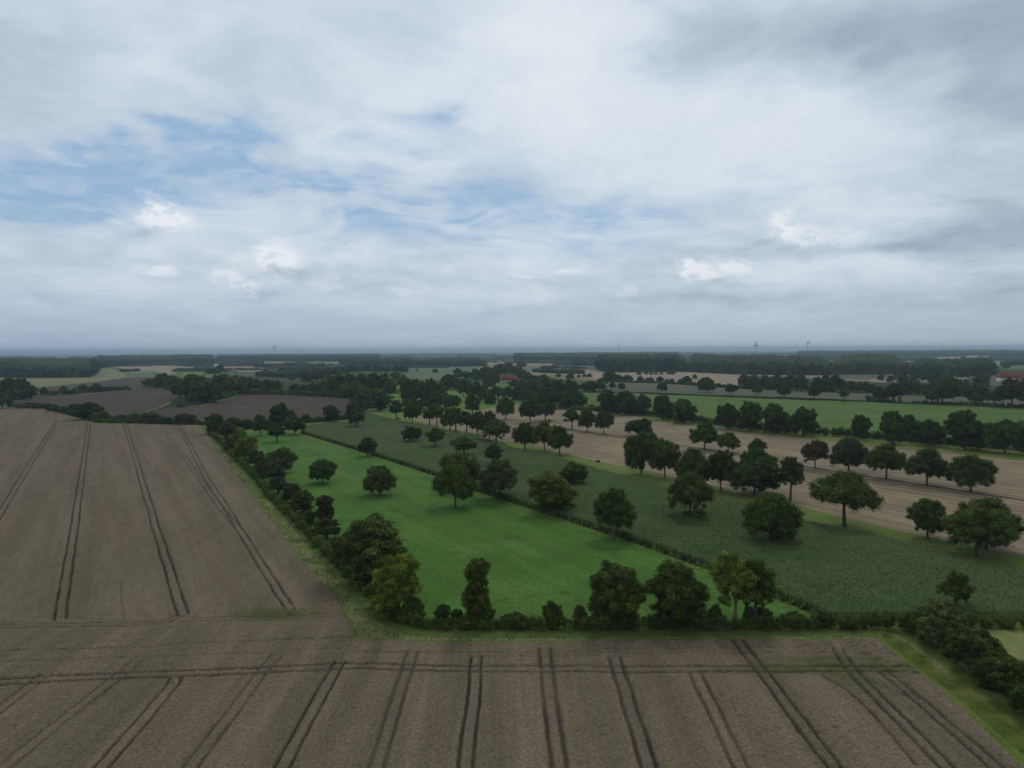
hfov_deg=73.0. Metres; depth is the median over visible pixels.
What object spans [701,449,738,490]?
tree
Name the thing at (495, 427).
tree
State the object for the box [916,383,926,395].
tree
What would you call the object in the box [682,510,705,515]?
weeds
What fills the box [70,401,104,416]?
tree
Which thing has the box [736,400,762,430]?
tree
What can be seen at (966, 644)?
bush
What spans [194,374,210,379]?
tree
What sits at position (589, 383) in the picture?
tree
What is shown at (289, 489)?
tree
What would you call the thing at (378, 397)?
tree
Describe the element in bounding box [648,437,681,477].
tree
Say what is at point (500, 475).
tree
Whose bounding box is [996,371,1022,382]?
farmhouse
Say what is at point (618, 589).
tree
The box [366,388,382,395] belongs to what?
tree
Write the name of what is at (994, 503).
tree
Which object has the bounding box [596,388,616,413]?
tree
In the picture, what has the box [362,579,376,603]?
tree
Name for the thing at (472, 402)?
tree
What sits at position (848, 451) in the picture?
tree
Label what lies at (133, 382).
crop field
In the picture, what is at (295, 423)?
tree
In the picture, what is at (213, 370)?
tree
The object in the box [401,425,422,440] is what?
tree
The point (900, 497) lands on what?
stubble field
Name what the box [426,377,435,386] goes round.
tree
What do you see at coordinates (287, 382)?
ground
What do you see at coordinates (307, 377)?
tree
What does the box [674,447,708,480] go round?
tree
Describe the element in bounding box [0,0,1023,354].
sky
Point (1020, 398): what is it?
tree
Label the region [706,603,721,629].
shrub
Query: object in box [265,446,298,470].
tree
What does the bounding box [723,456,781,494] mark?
tree
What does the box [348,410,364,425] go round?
tree
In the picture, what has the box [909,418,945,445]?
tree
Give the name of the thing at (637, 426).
tree
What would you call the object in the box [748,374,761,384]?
tree
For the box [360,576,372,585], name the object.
tree
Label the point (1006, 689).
hedge
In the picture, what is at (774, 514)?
tree
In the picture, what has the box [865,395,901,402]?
hedge
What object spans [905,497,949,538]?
tree
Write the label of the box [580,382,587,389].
tree
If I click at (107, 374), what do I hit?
field
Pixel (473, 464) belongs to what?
tree
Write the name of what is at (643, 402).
tree
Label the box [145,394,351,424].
dark field
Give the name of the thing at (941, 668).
grass path
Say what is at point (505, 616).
shrub
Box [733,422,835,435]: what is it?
hedge
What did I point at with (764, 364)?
woods
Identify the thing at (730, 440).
tree
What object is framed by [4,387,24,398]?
tree
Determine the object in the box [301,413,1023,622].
maize crop
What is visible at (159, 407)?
farm track
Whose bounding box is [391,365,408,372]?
tree
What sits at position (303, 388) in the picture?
tree
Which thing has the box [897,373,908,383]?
tree
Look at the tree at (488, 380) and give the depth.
1141.13 m
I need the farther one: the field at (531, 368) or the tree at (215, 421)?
the field at (531, 368)
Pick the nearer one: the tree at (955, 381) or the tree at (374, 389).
the tree at (374, 389)
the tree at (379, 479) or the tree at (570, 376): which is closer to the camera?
the tree at (379, 479)
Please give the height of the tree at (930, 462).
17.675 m
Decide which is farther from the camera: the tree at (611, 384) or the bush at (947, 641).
the tree at (611, 384)
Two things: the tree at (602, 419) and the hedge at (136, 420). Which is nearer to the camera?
the tree at (602, 419)
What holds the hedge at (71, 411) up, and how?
on the grass margin
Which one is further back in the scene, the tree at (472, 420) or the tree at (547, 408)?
the tree at (547, 408)
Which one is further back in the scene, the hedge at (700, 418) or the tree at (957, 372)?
the tree at (957, 372)
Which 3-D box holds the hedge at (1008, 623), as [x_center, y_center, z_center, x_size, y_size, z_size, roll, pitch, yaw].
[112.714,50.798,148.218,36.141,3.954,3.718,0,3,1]
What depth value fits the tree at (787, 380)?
992.17 m
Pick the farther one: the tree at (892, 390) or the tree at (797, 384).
the tree at (797, 384)
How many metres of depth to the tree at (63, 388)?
1006.21 m
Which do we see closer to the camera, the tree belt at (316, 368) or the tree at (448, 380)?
the tree at (448, 380)
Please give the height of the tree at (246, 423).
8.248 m
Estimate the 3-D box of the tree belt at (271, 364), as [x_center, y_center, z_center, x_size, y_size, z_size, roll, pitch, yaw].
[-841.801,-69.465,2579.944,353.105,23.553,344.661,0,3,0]
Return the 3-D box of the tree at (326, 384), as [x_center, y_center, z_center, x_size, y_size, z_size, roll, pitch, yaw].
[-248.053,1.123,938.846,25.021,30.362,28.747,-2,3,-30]
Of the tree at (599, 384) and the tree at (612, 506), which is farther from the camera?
the tree at (599, 384)
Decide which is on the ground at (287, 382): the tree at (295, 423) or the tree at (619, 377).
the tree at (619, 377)
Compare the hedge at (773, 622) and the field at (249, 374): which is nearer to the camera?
the hedge at (773, 622)
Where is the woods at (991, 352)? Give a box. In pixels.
[796,349,1023,355]
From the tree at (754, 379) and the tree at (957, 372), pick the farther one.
the tree at (957, 372)
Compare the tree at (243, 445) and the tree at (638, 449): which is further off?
the tree at (243, 445)
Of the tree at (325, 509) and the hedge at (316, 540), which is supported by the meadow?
the tree at (325, 509)
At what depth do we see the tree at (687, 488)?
239.82 m
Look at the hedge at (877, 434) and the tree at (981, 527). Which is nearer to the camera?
the tree at (981, 527)
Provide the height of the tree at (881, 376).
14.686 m
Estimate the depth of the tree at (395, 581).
152.77 m
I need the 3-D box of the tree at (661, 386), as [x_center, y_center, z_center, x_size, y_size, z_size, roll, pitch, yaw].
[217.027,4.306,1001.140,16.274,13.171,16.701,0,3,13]
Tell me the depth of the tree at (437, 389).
765.63 m
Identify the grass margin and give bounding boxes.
[4,402,1023,765]
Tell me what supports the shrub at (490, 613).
on the meadow
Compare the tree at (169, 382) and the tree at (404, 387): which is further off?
the tree at (169, 382)
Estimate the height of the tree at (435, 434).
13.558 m
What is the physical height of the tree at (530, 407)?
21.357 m
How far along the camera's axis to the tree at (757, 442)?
392.53 m
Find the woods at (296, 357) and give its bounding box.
[215,353,381,361]
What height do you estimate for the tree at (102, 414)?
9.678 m
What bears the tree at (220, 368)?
on the ground at (287, 382)
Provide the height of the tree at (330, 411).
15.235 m
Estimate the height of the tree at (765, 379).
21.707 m
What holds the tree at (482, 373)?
on the park pasture at (482, 404)
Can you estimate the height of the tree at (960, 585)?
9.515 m
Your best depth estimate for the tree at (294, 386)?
1019.52 m
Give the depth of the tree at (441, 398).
727.78 m
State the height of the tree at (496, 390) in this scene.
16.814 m
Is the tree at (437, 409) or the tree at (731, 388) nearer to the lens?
the tree at (437, 409)
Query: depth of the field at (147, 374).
1957.71 m
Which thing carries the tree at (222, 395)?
on the dark field at (245, 406)
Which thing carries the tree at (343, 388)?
on the dark field at (245, 406)
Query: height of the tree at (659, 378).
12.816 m
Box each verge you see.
[501,419,1023,500]
[606,413,1023,460]
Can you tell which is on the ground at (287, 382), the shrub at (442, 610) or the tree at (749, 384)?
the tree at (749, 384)
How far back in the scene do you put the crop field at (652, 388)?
931.97 m
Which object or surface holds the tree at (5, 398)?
on the grass margin
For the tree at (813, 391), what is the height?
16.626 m
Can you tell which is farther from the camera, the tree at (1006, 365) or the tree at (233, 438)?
the tree at (1006, 365)
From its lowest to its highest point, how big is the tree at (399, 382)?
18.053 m
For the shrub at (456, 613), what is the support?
on the meadow
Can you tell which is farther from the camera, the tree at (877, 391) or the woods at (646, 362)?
the woods at (646, 362)
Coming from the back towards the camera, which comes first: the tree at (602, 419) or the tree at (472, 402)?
the tree at (472, 402)
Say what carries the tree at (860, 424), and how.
on the grass margin
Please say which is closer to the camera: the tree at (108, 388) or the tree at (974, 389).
the tree at (974, 389)
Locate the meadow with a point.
(538, 561)
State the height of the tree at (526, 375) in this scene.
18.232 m
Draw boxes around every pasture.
[180,371,217,376]
[380,381,524,417]
[583,393,1023,437]
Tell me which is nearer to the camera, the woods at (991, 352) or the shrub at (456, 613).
the shrub at (456, 613)
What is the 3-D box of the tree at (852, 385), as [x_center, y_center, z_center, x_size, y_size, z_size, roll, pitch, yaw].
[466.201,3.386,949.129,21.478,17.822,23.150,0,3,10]
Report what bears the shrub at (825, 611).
on the grass margin
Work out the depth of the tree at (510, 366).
1667.30 m
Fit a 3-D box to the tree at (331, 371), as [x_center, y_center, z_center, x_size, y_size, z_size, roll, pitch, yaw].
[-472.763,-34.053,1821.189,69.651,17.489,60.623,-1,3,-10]
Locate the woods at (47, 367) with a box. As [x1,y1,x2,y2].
[0,356,101,377]
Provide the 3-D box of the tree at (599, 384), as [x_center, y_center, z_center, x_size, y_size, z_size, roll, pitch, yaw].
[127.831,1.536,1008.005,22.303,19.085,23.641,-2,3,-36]
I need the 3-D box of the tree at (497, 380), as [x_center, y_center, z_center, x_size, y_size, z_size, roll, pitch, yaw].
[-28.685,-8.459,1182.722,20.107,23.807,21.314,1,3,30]
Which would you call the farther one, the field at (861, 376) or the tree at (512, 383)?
the field at (861, 376)
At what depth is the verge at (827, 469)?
320.24 m
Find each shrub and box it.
[433,604,450,620]
[450,608,463,619]
[481,607,495,619]
[500,612,512,624]
[510,611,527,629]
[541,600,562,629]
[574,604,587,622]
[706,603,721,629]
[742,605,757,621]
[757,606,772,620]
[779,610,803,626]
[816,610,831,625]
[904,610,920,633]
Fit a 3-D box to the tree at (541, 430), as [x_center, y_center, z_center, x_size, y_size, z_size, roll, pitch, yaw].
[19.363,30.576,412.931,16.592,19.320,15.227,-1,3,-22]
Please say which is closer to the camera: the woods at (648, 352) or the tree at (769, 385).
the tree at (769, 385)
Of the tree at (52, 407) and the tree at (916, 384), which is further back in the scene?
the tree at (916, 384)
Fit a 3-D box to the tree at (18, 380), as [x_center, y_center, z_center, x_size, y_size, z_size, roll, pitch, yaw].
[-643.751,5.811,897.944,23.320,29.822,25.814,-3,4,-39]
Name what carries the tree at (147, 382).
on the crop field at (133, 382)
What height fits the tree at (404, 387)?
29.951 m
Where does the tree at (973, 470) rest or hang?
on the verge at (827, 469)
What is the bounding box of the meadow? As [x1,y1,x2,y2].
[244,432,811,627]
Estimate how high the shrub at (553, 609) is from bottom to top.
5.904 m
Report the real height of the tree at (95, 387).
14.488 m
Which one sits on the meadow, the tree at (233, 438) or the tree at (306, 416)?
the tree at (233, 438)
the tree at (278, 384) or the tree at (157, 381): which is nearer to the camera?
the tree at (278, 384)
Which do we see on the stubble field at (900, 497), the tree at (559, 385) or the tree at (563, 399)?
the tree at (563, 399)
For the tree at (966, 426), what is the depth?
406.85 m
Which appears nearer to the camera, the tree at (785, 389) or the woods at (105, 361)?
the tree at (785, 389)
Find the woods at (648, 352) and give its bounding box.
[578,351,678,354]
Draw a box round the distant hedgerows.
[122,355,1023,371]
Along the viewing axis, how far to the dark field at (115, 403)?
871.10 m
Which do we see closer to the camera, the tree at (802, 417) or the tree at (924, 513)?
the tree at (924, 513)
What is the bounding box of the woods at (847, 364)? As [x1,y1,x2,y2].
[832,353,907,374]
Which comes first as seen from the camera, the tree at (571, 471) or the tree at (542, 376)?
the tree at (571, 471)
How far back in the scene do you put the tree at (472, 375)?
1310.53 m
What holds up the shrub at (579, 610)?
on the meadow
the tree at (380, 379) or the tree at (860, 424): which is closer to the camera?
the tree at (860, 424)
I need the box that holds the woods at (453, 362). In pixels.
[339,357,486,366]
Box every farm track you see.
[0,390,127,407]
[145,402,171,411]
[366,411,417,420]
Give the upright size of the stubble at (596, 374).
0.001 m
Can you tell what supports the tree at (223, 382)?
on the ground at (287, 382)
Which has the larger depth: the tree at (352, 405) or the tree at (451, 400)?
the tree at (451, 400)
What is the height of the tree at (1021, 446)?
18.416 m
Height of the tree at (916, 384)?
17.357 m
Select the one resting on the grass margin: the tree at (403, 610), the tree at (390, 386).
the tree at (403, 610)
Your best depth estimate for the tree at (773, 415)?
489.82 m
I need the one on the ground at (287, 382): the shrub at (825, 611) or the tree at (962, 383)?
the tree at (962, 383)
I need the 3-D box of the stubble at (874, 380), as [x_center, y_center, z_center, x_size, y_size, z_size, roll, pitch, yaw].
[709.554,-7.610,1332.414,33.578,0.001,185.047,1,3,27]
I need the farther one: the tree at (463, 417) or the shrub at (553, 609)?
the tree at (463, 417)
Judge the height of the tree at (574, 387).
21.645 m
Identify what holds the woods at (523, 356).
on the ground at (287, 382)
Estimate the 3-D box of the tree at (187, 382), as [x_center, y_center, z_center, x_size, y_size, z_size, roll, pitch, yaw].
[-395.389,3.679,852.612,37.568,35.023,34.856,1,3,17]
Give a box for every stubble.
[115,366,193,374]
[224,361,301,371]
[496,360,560,365]
[561,371,623,376]
[574,370,739,385]
[871,378,890,381]
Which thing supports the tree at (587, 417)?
on the verge at (827, 469)
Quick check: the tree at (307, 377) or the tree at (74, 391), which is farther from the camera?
the tree at (307, 377)
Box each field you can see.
[0,368,128,387]
[0,388,175,418]
[0,408,1023,767]
[32,377,153,396]
[126,371,160,377]
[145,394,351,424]
[242,373,255,376]
[402,366,480,380]
[404,405,1023,556]
[518,366,595,370]
[576,382,1023,406]
[833,374,892,379]
[930,629,1023,717]
[967,374,1002,385]
[997,364,1023,368]
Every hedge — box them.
[8,401,98,420]
[47,385,129,395]
[90,417,199,423]
[198,415,348,426]
[207,430,346,570]
[237,389,349,397]
[339,563,420,625]
[413,613,816,632]
[571,405,732,426]
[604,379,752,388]
[640,392,848,400]
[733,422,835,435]
[813,609,912,630]
[831,426,1020,450]
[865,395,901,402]
[911,400,1023,406]
[934,635,1021,710]
[962,612,1023,629]
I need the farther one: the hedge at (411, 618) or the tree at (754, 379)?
the tree at (754, 379)
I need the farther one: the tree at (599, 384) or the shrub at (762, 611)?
the tree at (599, 384)
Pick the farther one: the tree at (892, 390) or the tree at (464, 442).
the tree at (892, 390)
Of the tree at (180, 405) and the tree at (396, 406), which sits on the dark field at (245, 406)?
the tree at (180, 405)
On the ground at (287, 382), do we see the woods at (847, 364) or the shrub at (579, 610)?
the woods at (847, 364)
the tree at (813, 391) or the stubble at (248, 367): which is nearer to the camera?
the tree at (813, 391)
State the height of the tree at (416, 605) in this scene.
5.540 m
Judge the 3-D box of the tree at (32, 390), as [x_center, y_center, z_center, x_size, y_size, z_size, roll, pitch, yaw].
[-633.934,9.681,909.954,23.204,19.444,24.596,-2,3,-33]
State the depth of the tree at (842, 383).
972.05 m
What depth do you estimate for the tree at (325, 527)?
219.20 m
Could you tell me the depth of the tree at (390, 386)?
905.86 m
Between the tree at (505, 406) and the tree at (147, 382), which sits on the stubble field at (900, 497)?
the tree at (505, 406)
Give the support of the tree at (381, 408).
on the park pasture at (482, 404)
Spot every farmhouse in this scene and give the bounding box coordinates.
[501,375,517,383]
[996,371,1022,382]
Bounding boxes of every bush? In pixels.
[941,627,960,657]
[947,626,1007,671]
[967,649,999,689]
[980,650,1023,695]
[1005,670,1023,710]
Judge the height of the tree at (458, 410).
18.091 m
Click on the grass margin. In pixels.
(656, 478)
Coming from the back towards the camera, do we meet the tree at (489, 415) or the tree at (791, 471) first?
the tree at (489, 415)
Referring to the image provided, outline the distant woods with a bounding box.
[0,351,1023,359]
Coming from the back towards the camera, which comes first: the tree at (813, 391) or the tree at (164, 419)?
the tree at (813, 391)
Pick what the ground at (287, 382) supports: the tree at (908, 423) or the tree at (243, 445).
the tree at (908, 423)
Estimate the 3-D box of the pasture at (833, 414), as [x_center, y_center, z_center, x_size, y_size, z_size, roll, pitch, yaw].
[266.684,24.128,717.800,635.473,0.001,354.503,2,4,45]
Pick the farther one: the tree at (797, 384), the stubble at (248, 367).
the stubble at (248, 367)
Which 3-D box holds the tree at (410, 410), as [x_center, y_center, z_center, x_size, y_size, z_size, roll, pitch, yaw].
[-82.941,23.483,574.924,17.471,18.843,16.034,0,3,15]
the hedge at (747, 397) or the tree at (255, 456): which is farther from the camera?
the hedge at (747, 397)
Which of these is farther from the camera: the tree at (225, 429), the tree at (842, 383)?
the tree at (842, 383)
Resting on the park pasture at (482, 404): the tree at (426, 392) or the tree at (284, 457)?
the tree at (426, 392)
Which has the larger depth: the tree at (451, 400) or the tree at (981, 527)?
the tree at (451, 400)
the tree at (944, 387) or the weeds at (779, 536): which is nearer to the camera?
the weeds at (779, 536)
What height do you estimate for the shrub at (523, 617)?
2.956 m
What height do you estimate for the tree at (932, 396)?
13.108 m
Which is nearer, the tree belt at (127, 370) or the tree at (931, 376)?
the tree at (931, 376)
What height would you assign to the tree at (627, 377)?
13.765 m
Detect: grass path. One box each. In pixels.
[200,426,876,636]
[872,631,1023,760]
[882,632,952,675]
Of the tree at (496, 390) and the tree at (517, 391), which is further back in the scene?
the tree at (496, 390)
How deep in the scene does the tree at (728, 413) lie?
519.83 m
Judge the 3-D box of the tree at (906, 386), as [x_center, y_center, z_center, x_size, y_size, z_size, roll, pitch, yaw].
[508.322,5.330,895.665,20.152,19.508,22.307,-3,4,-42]
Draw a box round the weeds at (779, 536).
[768,532,791,539]
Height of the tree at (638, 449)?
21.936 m
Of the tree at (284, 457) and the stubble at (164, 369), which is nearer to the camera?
the tree at (284, 457)
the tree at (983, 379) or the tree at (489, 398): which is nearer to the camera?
the tree at (489, 398)
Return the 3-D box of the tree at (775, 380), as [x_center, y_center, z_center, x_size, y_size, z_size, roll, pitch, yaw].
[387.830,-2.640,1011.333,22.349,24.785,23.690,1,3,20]
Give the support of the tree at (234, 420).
on the grass margin
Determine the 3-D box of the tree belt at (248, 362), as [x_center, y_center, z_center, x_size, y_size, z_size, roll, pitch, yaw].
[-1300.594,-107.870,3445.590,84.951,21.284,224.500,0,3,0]
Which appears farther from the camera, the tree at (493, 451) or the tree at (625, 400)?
the tree at (625, 400)
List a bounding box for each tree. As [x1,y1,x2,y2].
[0,377,22,392]
[0,393,13,407]
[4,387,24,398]
[13,377,24,399]
[15,404,31,408]
[21,377,32,398]
[24,385,39,396]
[32,403,45,408]
[39,387,48,394]
[46,404,58,410]
[56,405,67,411]
[58,386,67,391]
[67,404,75,411]
[69,389,80,392]
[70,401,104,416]
[78,384,87,391]
[91,383,104,391]
[91,410,112,418]
[103,386,113,390]
[111,414,125,419]
[112,386,124,389]
[125,413,138,419]
[137,412,162,421]
[140,378,152,386]
[150,372,168,387]
[158,416,171,423]
[163,375,179,389]
[169,379,188,398]
[173,413,196,424]
[175,403,186,407]
[177,373,200,394]
[184,393,199,403]
[190,378,221,402]
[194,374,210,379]
[204,413,226,432]
[205,367,221,373]
[210,373,236,392]
[215,388,224,401]
[216,364,224,373]
[216,421,235,437]
[222,434,233,449]
[225,375,246,394]
[227,417,240,426]
[228,427,246,445]
[231,435,258,458]
[237,418,252,428]
[239,376,253,390]
[245,449,265,467]
[246,379,261,389]
[251,414,269,435]
[254,458,271,477]
[257,379,274,390]
[262,459,285,479]
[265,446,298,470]
[267,423,285,441]
[268,402,295,426]
[268,477,285,493]
[269,380,282,390]
[281,483,301,501]
[284,415,306,433]
[288,383,300,389]
[288,489,314,513]
[296,370,305,377]
[298,385,307,391]
[300,372,314,381]
[300,414,309,419]
[300,510,316,523]
[306,382,316,392]
[307,458,337,482]
[310,371,327,380]
[311,518,340,539]
[315,495,334,520]
[320,374,334,392]
[321,368,344,373]
[322,404,341,421]
[327,512,409,587]
[329,373,349,393]
[336,383,355,396]
[341,373,353,386]
[344,400,364,414]
[346,362,361,371]
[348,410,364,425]
[349,394,374,410]
[352,372,368,386]
[357,437,377,455]
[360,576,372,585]
[361,363,370,368]
[362,465,396,494]
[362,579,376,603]
[363,372,377,388]
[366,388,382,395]
[368,390,393,409]
[369,552,422,619]
[370,365,389,372]
[373,373,395,392]
[375,404,387,410]
[381,377,397,395]
[388,400,402,418]
[390,371,400,376]
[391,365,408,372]
[393,606,411,623]
[396,377,404,385]
[399,377,413,398]
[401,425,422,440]
[402,401,422,422]
[405,596,425,617]
[406,378,420,398]
[413,380,426,399]
[422,406,435,425]
[423,383,432,398]
[424,427,444,445]
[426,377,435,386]
[429,382,447,395]
[430,402,443,425]
[431,462,479,506]
[437,393,448,405]
[438,451,481,482]
[439,407,458,430]
[440,374,458,389]
[442,394,461,407]
[449,435,477,453]
[453,367,461,375]
[454,407,461,430]
[455,371,469,377]
[457,379,469,396]
[457,411,470,432]
[460,557,492,623]
[465,394,481,412]
[466,410,483,434]
[468,368,478,380]
[470,380,482,396]
[475,367,491,382]
[476,410,496,438]
[477,388,489,401]
[477,458,518,499]
[482,374,495,386]
[482,418,510,442]
[483,443,503,459]
[484,392,496,404]
[489,386,502,398]
[492,363,508,375]
[492,372,500,385]
[496,397,514,418]
[500,386,512,397]
[503,362,513,374]
[507,379,516,387]
[510,386,525,399]
[511,366,522,374]
[511,422,535,448]
[516,369,529,377]
[518,397,541,422]
[520,372,532,379]
[525,470,579,509]
[528,375,539,380]
[530,419,552,450]
[534,402,556,420]
[538,374,549,380]
[539,377,553,387]
[547,424,573,453]
[552,379,568,391]
[557,391,572,408]
[558,461,588,483]
[562,407,579,429]
[564,378,572,395]
[566,373,574,378]
[568,381,580,394]
[570,392,587,406]
[573,360,583,364]
[577,408,595,431]
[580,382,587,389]
[584,380,596,390]
[586,559,647,625]
[592,378,607,390]
[592,487,638,538]
[594,410,614,433]
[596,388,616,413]
[600,370,617,380]
[609,382,615,389]
[609,390,636,414]
[615,374,622,380]
[617,383,624,389]
[621,375,633,380]
[623,430,659,473]
[624,418,652,434]
[633,394,652,414]
[645,559,710,628]
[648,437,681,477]
[652,394,674,419]
[656,376,663,380]
[656,383,667,389]
[667,471,714,514]
[670,398,697,422]
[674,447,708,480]
[681,376,691,381]
[688,421,717,449]
[696,377,715,391]
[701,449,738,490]
[708,551,759,621]
[713,403,739,428]
[715,432,740,451]
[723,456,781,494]
[725,383,738,391]
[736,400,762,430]
[737,374,748,386]
[737,558,778,622]
[739,446,778,481]
[741,490,805,538]
[744,381,754,386]
[747,438,768,448]
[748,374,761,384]
[751,384,762,392]
[759,374,771,387]
[759,402,790,433]
[765,382,775,389]
[769,374,781,389]
[775,456,805,500]
[777,383,791,396]
[780,373,800,387]
[785,406,821,435]
[789,377,802,390]
[796,374,808,390]
[800,439,829,468]
[807,386,820,398]
[807,469,885,526]
[809,376,822,390]
[817,373,834,391]
[827,436,868,470]
[829,374,843,391]
[836,379,847,389]
[838,388,849,401]
[844,380,859,392]
[850,414,872,439]
[857,381,871,392]
[862,442,907,478]
[866,383,875,392]
[871,385,884,397]
[877,373,884,379]
[878,410,905,442]
[882,382,905,398]
[885,375,893,383]
[891,374,899,380]
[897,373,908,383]
[899,381,913,394]
[902,414,918,438]
[903,447,948,484]
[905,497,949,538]
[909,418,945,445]
[910,382,919,394]
[915,598,967,652]
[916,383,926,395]
[920,371,930,381]
[922,377,961,401]
[925,393,939,403]
[927,371,943,382]
[936,570,976,603]
[938,501,1022,556]
[941,409,988,449]
[941,453,1000,491]
[951,377,960,383]
[952,366,962,377]
[953,496,1023,549]
[958,379,969,392]
[961,369,969,379]
[961,383,989,401]
[969,394,984,405]
[971,373,991,386]
[979,418,1023,452]
[985,391,1004,406]
[994,376,1023,406]
[1002,362,1010,367]
[1015,378,1023,401]
[1018,432,1023,453]
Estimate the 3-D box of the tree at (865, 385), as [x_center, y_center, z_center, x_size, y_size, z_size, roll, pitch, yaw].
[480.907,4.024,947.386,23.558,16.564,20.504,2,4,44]
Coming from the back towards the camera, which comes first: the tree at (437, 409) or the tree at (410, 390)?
the tree at (410, 390)
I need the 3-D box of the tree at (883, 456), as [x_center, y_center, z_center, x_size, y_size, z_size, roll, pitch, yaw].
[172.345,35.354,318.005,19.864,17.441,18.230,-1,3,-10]
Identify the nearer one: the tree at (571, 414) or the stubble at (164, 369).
the tree at (571, 414)
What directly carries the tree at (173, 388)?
on the ground at (287, 382)
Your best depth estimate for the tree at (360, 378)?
913.91 m
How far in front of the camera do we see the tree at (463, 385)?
907.23 m
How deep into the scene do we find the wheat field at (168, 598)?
127.34 m
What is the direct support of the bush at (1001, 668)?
on the grass field at (1012, 641)
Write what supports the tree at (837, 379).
on the ground at (287, 382)
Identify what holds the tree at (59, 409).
on the dark field at (115, 403)
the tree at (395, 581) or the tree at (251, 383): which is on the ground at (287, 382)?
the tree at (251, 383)
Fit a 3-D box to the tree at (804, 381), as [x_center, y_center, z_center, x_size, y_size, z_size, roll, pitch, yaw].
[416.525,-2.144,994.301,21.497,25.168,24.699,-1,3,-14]
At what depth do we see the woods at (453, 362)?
2692.50 m
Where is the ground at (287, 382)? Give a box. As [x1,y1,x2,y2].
[15,351,1023,450]
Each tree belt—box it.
[119,368,139,371]
[235,360,264,363]
[254,369,320,377]
[255,363,315,366]
[279,366,339,371]
[334,365,393,370]
[532,367,584,373]
[1000,360,1023,365]
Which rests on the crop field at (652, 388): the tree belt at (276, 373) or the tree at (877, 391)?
the tree at (877, 391)
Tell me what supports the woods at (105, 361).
on the ground at (287, 382)
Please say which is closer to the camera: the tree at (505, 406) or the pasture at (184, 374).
the tree at (505, 406)
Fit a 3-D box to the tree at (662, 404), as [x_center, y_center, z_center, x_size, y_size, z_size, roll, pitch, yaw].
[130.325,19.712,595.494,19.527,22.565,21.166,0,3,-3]
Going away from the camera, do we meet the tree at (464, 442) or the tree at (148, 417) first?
the tree at (464, 442)
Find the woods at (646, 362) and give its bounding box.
[594,353,687,371]
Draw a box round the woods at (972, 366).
[907,357,1000,375]
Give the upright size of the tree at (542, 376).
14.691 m
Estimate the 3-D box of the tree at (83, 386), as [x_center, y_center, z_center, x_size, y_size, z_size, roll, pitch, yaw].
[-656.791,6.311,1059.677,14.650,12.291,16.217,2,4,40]
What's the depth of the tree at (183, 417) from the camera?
569.24 m
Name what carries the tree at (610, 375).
on the ground at (287, 382)
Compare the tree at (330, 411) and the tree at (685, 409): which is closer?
the tree at (685, 409)
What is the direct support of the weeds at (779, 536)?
on the grass margin
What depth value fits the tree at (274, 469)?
316.82 m
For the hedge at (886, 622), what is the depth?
147.84 m
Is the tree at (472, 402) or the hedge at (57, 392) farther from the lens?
the hedge at (57, 392)
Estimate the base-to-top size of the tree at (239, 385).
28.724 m
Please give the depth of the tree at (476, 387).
876.22 m
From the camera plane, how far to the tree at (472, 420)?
490.40 m
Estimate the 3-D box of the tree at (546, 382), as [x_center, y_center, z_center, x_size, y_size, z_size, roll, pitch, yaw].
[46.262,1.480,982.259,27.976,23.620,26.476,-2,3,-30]
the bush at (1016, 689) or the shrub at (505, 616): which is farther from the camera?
the shrub at (505, 616)
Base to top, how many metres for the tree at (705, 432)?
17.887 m
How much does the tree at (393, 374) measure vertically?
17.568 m
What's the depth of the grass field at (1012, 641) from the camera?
139.46 m
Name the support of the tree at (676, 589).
on the grass margin
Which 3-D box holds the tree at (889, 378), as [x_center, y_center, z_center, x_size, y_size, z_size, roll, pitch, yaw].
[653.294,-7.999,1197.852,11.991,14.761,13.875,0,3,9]
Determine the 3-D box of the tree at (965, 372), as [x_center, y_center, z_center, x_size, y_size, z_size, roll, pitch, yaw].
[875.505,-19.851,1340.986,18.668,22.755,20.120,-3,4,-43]
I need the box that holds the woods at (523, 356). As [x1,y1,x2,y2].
[513,352,596,361]
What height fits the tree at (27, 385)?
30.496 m
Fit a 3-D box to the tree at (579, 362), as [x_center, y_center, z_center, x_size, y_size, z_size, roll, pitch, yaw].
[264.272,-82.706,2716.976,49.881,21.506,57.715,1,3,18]
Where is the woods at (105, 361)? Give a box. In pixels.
[97,354,214,367]
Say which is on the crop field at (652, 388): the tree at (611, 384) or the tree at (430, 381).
the tree at (611, 384)
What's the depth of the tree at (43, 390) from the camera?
949.88 m
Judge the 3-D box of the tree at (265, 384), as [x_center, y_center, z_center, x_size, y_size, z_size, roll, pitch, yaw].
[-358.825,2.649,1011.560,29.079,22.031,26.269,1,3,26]
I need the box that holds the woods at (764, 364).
[686,353,831,374]
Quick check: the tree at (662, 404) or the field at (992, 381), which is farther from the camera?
the field at (992, 381)
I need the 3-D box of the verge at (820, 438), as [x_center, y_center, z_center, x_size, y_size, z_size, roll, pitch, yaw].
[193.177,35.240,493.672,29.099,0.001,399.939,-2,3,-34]

